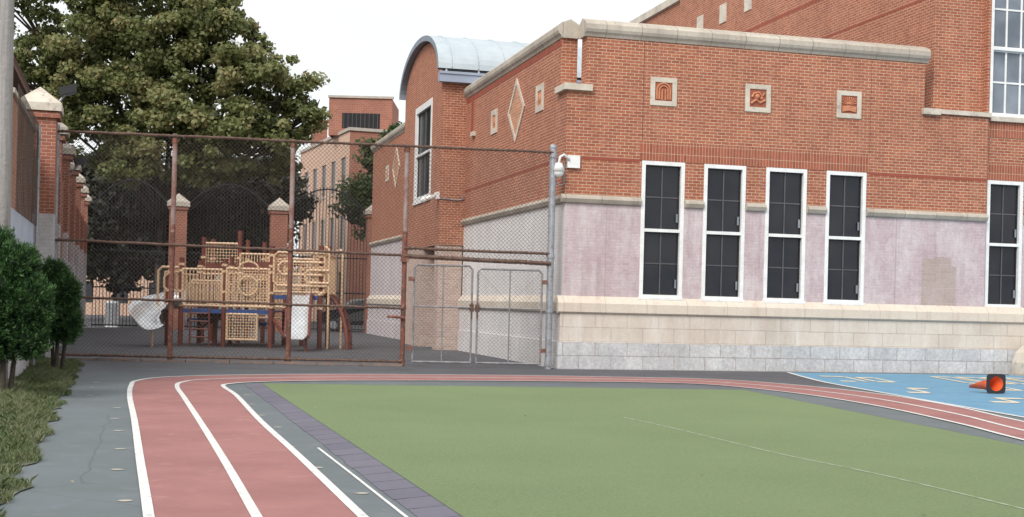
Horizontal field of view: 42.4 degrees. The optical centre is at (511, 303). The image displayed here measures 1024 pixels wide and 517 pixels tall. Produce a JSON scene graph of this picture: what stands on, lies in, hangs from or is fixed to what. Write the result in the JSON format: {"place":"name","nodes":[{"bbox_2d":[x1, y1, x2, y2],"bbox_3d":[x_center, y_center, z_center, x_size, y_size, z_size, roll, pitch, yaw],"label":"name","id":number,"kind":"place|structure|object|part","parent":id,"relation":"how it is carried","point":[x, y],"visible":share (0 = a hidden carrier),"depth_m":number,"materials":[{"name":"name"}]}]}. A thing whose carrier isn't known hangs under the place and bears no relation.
{"place":"outdoors","nodes":[
{"label":"outdoors","id":0,"kind":"place"},
{"bbox_2d":[13,55,30,95],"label":"house","id":1,"kind":"structure","parent":0,"point":[19,78],"depth_m":36.03,"materials":[{"name":"brown brick"}]},
{"bbox_2d":[0,356,84,516],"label":"soil verge ground","id":2,"kind":"structure","parent":0,"point":[21,488],"depth_m":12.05,"materials":[{"name":"green plant"}]},
{"bbox_2d":[0,0,13,386],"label":"utility pole","id":3,"kind":"object","parent":2,"relation":"on","point":[6,54],"visible":0.57,"depth_m":20.25,"materials":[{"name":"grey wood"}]},
{"bbox_2d":[0,224,57,389],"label":"evergreen shrub","id":4,"kind":"object","parent":2,"relation":"on","point":[26,303],"visible":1,"depth_m":19.33,"materials":[{"name":"green plant"}]},
{"bbox_2d":[39,255,86,369],"bbox_3d":[-8.964,0.223,26.138,1.141,2.413,1.153,1,0,0],"label":"evergreen shrub","id":5,"kind":"object","parent":2,"relation":"on","point":[66,326],"visible":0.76,"depth_m":25.91,"materials":[{"name":"green plant"}]},
{"bbox_2d":[105,301,118,326],"bbox_3d":[-19.218,0.495,63.492,0.600,1.250,0.415,1,0,0],"label":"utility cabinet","id":6,"kind":"object","parent":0,"point":[116,318],"visible":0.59,"depth_m":63.28,"materials":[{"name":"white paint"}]},
{"bbox_3d":[-19.363,0.491,63.292,0.270,1.050,0.014,1,0,0],"label":"door","id":7,"kind":"part","parent":6,"relation":"part of","materials":[{"name":"metal"}]},
{"bbox_3d":[-19.073,0.498,63.292,0.270,1.050,0.014,1,0,0],"label":"door","id":8,"kind":"part","parent":6,"relation":"part of","materials":[{"name":"metal"}]},
{"bbox_2d":[85,275,196,316],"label":"row house","id":9,"kind":"structure","parent":0,"point":[98,306],"depth_m":98.00,"materials":[{"name":"beige brick"}]},
{"bbox_2d":[86,281,93,302],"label":"window","id":10,"kind":"structure","parent":9,"relation":"in","point":[87,300],"depth_m":98.12,"materials":[{"name":"grey glass"}]},
{"bbox_2d":[114,283,127,302],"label":"window","id":11,"kind":"structure","parent":9,"relation":"in","point":[125,293],"depth_m":98.12,"materials":[{"name":"black glass"}]},
{"bbox_2d":[209,269,297,316],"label":"row house","id":12,"kind":"structure","parent":0,"point":[293,282],"depth_m":104.00,"materials":[{"name":"beige brick"}]},
{"bbox_2d":[14,0,665,268],"label":"sky","id":13,"kind":"structure","parent":0,"point":[364,47],"materials":[{"name":"white"}]},
{"bbox_2d":[297,95,398,321],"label":"apartment building","id":14,"kind":"structure","parent":0,"point":[356,117],"depth_m":87.74,"materials":[{"name":"red brick"}]},
{"bbox_2d":[303,224,306,255],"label":"window","id":15,"kind":"structure","parent":14,"relation":"in","point":[305,242],"depth_m":97.65,"materials":[{"name":"glass"}]},
{"bbox_2d":[310,222,315,254],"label":"window","id":16,"kind":"structure","parent":14,"relation":"in","point":[313,222],"depth_m":94.77,"materials":[{"name":"glass"}]},
{"bbox_2d":[314,169,316,200],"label":"window","id":17,"kind":"structure","parent":14,"relation":"in","point":[315,174],"depth_m":94.80,"materials":[{"name":"glass"}]},
{"bbox_2d":[321,220,324,244],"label":"window","id":18,"kind":"structure","parent":14,"relation":"in","point":[324,220],"depth_m":91.99,"materials":[{"name":"glass"}]},
{"bbox_2d":[320,165,325,199],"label":"window","id":19,"kind":"structure","parent":14,"relation":"in","point":[324,169],"depth_m":92.10,"materials":[{"name":"glass"}]},
{"bbox_2d":[330,218,333,250],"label":"window","id":20,"kind":"structure","parent":14,"relation":"in","point":[332,231],"depth_m":89.33,"materials":[{"name":"glass"}]},
{"bbox_2d":[330,161,335,196],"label":"window","id":21,"kind":"structure","parent":14,"relation":"in","point":[333,171],"depth_m":89.44,"materials":[{"name":"glass"}]},
{"bbox_2d":[340,216,343,250],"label":"window","id":22,"kind":"structure","parent":14,"relation":"in","point":[341,216],"depth_m":86.59,"materials":[{"name":"glass"}]},
{"bbox_2d":[342,157,345,185],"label":"window","id":23,"kind":"structure","parent":14,"relation":"in","point":[344,159],"depth_m":86.61,"materials":[{"name":"glass"}]},
{"bbox_2d":[0,334,923,514],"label":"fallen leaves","id":24,"kind":"object","parent":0,"point":[332,364],"visible":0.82,"depth_m":31.65,"materials":[{"name":"brown plant"}]},
{"bbox_2d":[0,315,1023,516],"bbox_3d":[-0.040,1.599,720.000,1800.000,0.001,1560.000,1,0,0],"label":"ground","id":25,"kind":"structure","parent":0,"point":[82,443],"depth_m":23.01,"materials":[{"name":"grey asphalt"}]},
{"bbox_2d":[8,84,91,377],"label":"brick wall","id":26,"kind":"structure","parent":25,"relation":"on","point":[38,114],"depth_m":30.23,"materials":[{"name":"brick"}]},
{"bbox_2d":[58,84,76,101],"bbox_3d":[-10.507,-4.856,31.018,0.544,0.617,0.400,1,0,-16],"label":"floodlight","id":27,"kind":"object","parent":26,"relation":"attached to","point":[67,90],"visible":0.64,"depth_m":30.86,"materials":[{"name":"black metal"}]},
{"bbox_2d":[70,156,87,174],"bbox_3d":[-13.316,-4.226,40.516,0.544,0.617,0.400,1,0,-16],"label":"floodlight","id":28,"kind":"object","parent":26,"relation":"attached to","point":[76,160],"visible":0.71,"depth_m":40.37,"materials":[{"name":"black metal"}]},
{"bbox_2d":[14,0,333,323],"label":"sycamore tree","id":29,"kind":"object","parent":25,"relation":"on","point":[202,32],"visible":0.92,"depth_m":64.73,"materials":[{"name":"green plant"}]},
{"bbox_2d":[167,194,189,329],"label":"brick pillar","id":30,"kind":"structure","parent":25,"relation":"on","point":[182,208],"depth_m":61.53,"materials":[{"name":"brick"}]},
{"bbox_2d":[91,178,169,326],"bbox_3d":[-17.696,-2.393,61.350,3.402,6.940,0.072,1,0,-15],"label":"iron fence","id":31,"kind":"object","parent":30,"relation":"attached to","point":[131,251],"visible":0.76,"depth_m":61.27,"materials":[{"name":"metal"}]},
{"bbox_2d":[184,182,269,328],"bbox_3d":[-13.447,-2.286,62.500,3.908,6.938,0.072,1,0,-15],"label":"iron fence","id":32,"kind":"object","parent":30,"relation":"attached to","point":[194,326],"visible":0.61,"depth_m":62.47,"materials":[{"name":"metal"}]},
{"bbox_2d":[78,139,312,321],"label":"shade tree","id":33,"kind":"object","parent":25,"relation":"on","point":[89,185],"visible":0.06,"depth_m":76.76,"materials":[{"name":"green plant"}]},
{"bbox_2d":[87,171,320,322],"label":"shade tree","id":34,"kind":"object","parent":25,"relation":"on","point":[267,187],"visible":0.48,"depth_m":69.17,"materials":[{"name":"green plant"}]},
{"bbox_2d":[87,382,367,500],"bbox_3d":[-4.262,1.489,17.192,2.589,0.001,14.221,1,0,-17],"label":"worn paint marking","id":35,"kind":"object","parent":25,"relation":"on","point":[123,448],"visible":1,"depth_m":12.49,"materials":[{"name":"beige paint"}]},
{"bbox_2d":[128,231,351,351],"bbox_3d":[-8.537,-0.560,43.548,6.772,3.907,7.913,1,0,0],"label":"playground structure","id":36,"kind":"object","parent":25,"relation":"on","point":[328,291],"visible":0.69,"depth_m":41.95,"materials":[{"name":"brown paint"}]},
{"bbox_2d":[188,157,303,321],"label":"shade tree","id":37,"kind":"object","parent":25,"relation":"on","point":[200,243],"visible":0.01,"depth_m":75.91,"materials":[{"name":"green plant"}]},
{"bbox_2d":[267,198,288,331],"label":"brick pillar","id":38,"kind":"structure","parent":25,"relation":"on","point":[277,209],"depth_m":62.71,"materials":[{"name":"brick"}]},
{"bbox_2d":[292,187,366,330],"bbox_3d":[-8.948,-2.174,63.700,3.908,6.938,0.072,1,0,-15],"label":"iron fence","id":39,"kind":"object","parent":38,"relation":"attached to","point":[347,258],"visible":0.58,"depth_m":63.84,"materials":[{"name":"metal"}]},
{"bbox_2d":[54,124,556,368],"bbox_3d":[-4.937,-1.332,32.057,12.087,5.616,0.260,1,0,-7],"label":"chain link fence","id":40,"kind":"object","parent":25,"relation":"on","point":[405,256],"visible":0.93,"depth_m":32.05,"materials":[{"name":"metal"}]},
{"bbox_2d":[322,299,363,330],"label":"parked car","id":41,"kind":"object","parent":25,"relation":"on","point":[359,301],"visible":0.23,"depth_m":65.35,"materials":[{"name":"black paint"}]},
{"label":"window","id":42,"kind":"part","parent":41,"relation":"part of","materials":[{"name":"grey glass"}]},
{"bbox_2d":[245,383,462,516],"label":"rubber edge path","id":43,"kind":"structure","parent":25,"relation":"on","point":[415,500],"depth_m":12.72,"materials":[{"name":"grey rubber"}]},
{"bbox_2d":[327,121,402,241],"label":"street tree","id":44,"kind":"object","parent":25,"relation":"on","point":[362,194],"visible":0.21,"depth_m":73.23,"materials":[{"name":"green plant"}]},
{"bbox_2d":[363,205,371,332],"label":"brick pillar","id":45,"kind":"structure","parent":25,"relation":"on","point":[367,262],"depth_m":63.84,"materials":[{"name":"brick"}]},
{"bbox_2d":[366,0,1023,374],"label":"school building","id":46,"kind":"structure","parent":25,"relation":"on","point":[795,185],"depth_m":35.13,"materials":[{"name":"red brick"}]},
{"bbox_2d":[412,97,432,205],"bbox_3d":[-3.107,-5.334,46.859,0.210,3.530,3.160,1,0,-15],"label":"window","id":47,"kind":"structure","parent":46,"relation":"in","point":[423,117],"depth_m":47.26,"materials":[{"name":"white paint"}]},
{"bbox_2d":[421,192,463,202],"bbox_3d":[-2.321,-3.519,43.888,1.470,0.380,0.369,1,0,-15],"label":"security camera","id":48,"kind":"object","parent":46,"relation":"attached to","point":[435,195],"visible":0.82,"depth_m":43.78,"materials":[{"name":"white paint"}]},
{"bbox_2d":[444,68,580,79],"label":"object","id":49,"kind":"structure","parent":46,"relation":"in","point":[445,69],"depth_m":43.80,"materials":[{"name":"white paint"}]},
{"bbox_2d":[553,153,579,185],"bbox_3d":[1.351,-3.338,32.836,0.750,0.806,0.331,1,0,-15],"label":"security camera","id":50,"kind":"object","parent":46,"relation":"attached to","point":[573,161],"visible":1,"depth_m":32.90,"materials":[{"name":"white paint"}]},
{"bbox_2d":[638,160,684,300],"bbox_3d":[3.810,-1.860,33.723,1.230,3.530,0.210,1,0,-15],"label":"window","id":51,"kind":"structure","parent":46,"relation":"in","point":[663,183],"depth_m":33.76,"materials":[{"name":"black glass"}]},
{"bbox_2d":[700,164,745,301],"bbox_3d":[5.454,-1.819,34.161,1.230,3.530,0.210,1,0,-15],"label":"window","id":52,"kind":"structure","parent":46,"relation":"in","point":[724,196],"depth_m":34.19,"materials":[{"name":"black glass"}]},
{"bbox_2d":[762,167,806,303],"bbox_3d":[7.134,-1.777,34.607,1.230,3.530,0.210,1,0,-15],"label":"window","id":53,"kind":"structure","parent":46,"relation":"in","point":[786,188],"depth_m":34.64,"materials":[{"name":"black glass"}]},
{"bbox_2d":[823,171,866,304],"bbox_3d":[8.816,-1.735,35.056,1.230,3.530,0.210,1,0,-15],"label":"window","id":54,"kind":"structure","parent":46,"relation":"in","point":[845,218],"depth_m":35.09,"materials":[{"name":"black glass"}]},
{"bbox_2d":[984,180,1023,307],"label":"window","id":55,"kind":"structure","parent":46,"relation":"in","point":[1003,254],"depth_m":36.48,"materials":[{"name":"black glass"}]},
{"bbox_2d":[989,0,1023,117],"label":"window","id":56,"kind":"structure","parent":46,"relation":"in","point":[1007,27],"depth_m":36.47,"materials":[{"name":"white paint"}]},
{"bbox_2d":[747,390,1023,445],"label":"rubber edge path","id":57,"kind":"structure","parent":25,"relation":"on","point":[913,423],"depth_m":18.44,"materials":[{"name":"rubber"}]},
{"bbox_2d":[132,374,1023,516],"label":"running track","id":58,"kind":"structure","parent":0,"point":[187,475],"depth_m":14.65,"materials":[{"name":"red rubber"}]},
{"bbox_2d":[127,374,1023,516],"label":"track line marking","id":59,"kind":"object","parent":58,"relation":"on","point":[148,509],"visible":1,"depth_m":13.76,"materials":[{"name":"white paint"}]},
{"bbox_2d":[262,383,1023,516],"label":"turf field","id":60,"kind":"structure","parent":0,"point":[465,451],"depth_m":14.27,"materials":[{"name":"green plant"}]},
{"bbox_2d":[625,417,1023,508],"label":"field line marking","id":61,"kind":"object","parent":60,"relation":"on","point":[841,466],"visible":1,"depth_m":13.30,"materials":[{"name":"paint"}]},
{"bbox_2d":[791,372,1023,415],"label":"blue court pavement","id":62,"kind":"structure","parent":0,"point":[950,391],"depth_m":28.65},
{"bbox_2d":[787,372,1023,416],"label":"court line marking","id":63,"kind":"object","parent":62,"relation":"on","point":[905,396],"visible":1,"depth_m":25.29,"materials":[{"name":"white paint"}]},
{"bbox_2d":[824,376,1023,402],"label":"number marking","id":64,"kind":"object","parent":62,"relation":"on","point":[965,378],"visible":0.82,"depth_m":31.03,"materials":[{"name":"yellow paint"}]},
{"bbox_2d":[969,374,1005,393],"bbox_3d":[9.828,1.634,27.293,0.402,0.400,0.687,1,0,-14],"label":"traffic cone","id":65,"kind":"object","parent":62,"relation":"on","point":[994,383],"visible":1,"depth_m":27.03,"materials":[{"name":"orange plastic"}]},
{"bbox_2d":[1009,346,1023,375],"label":"concrete barrier","id":66,"kind":"object","parent":62,"relation":"on","point":[1018,365],"visible":0.89,"depth_m":35.59,"materials":[{"name":"concrete"}]}
]}

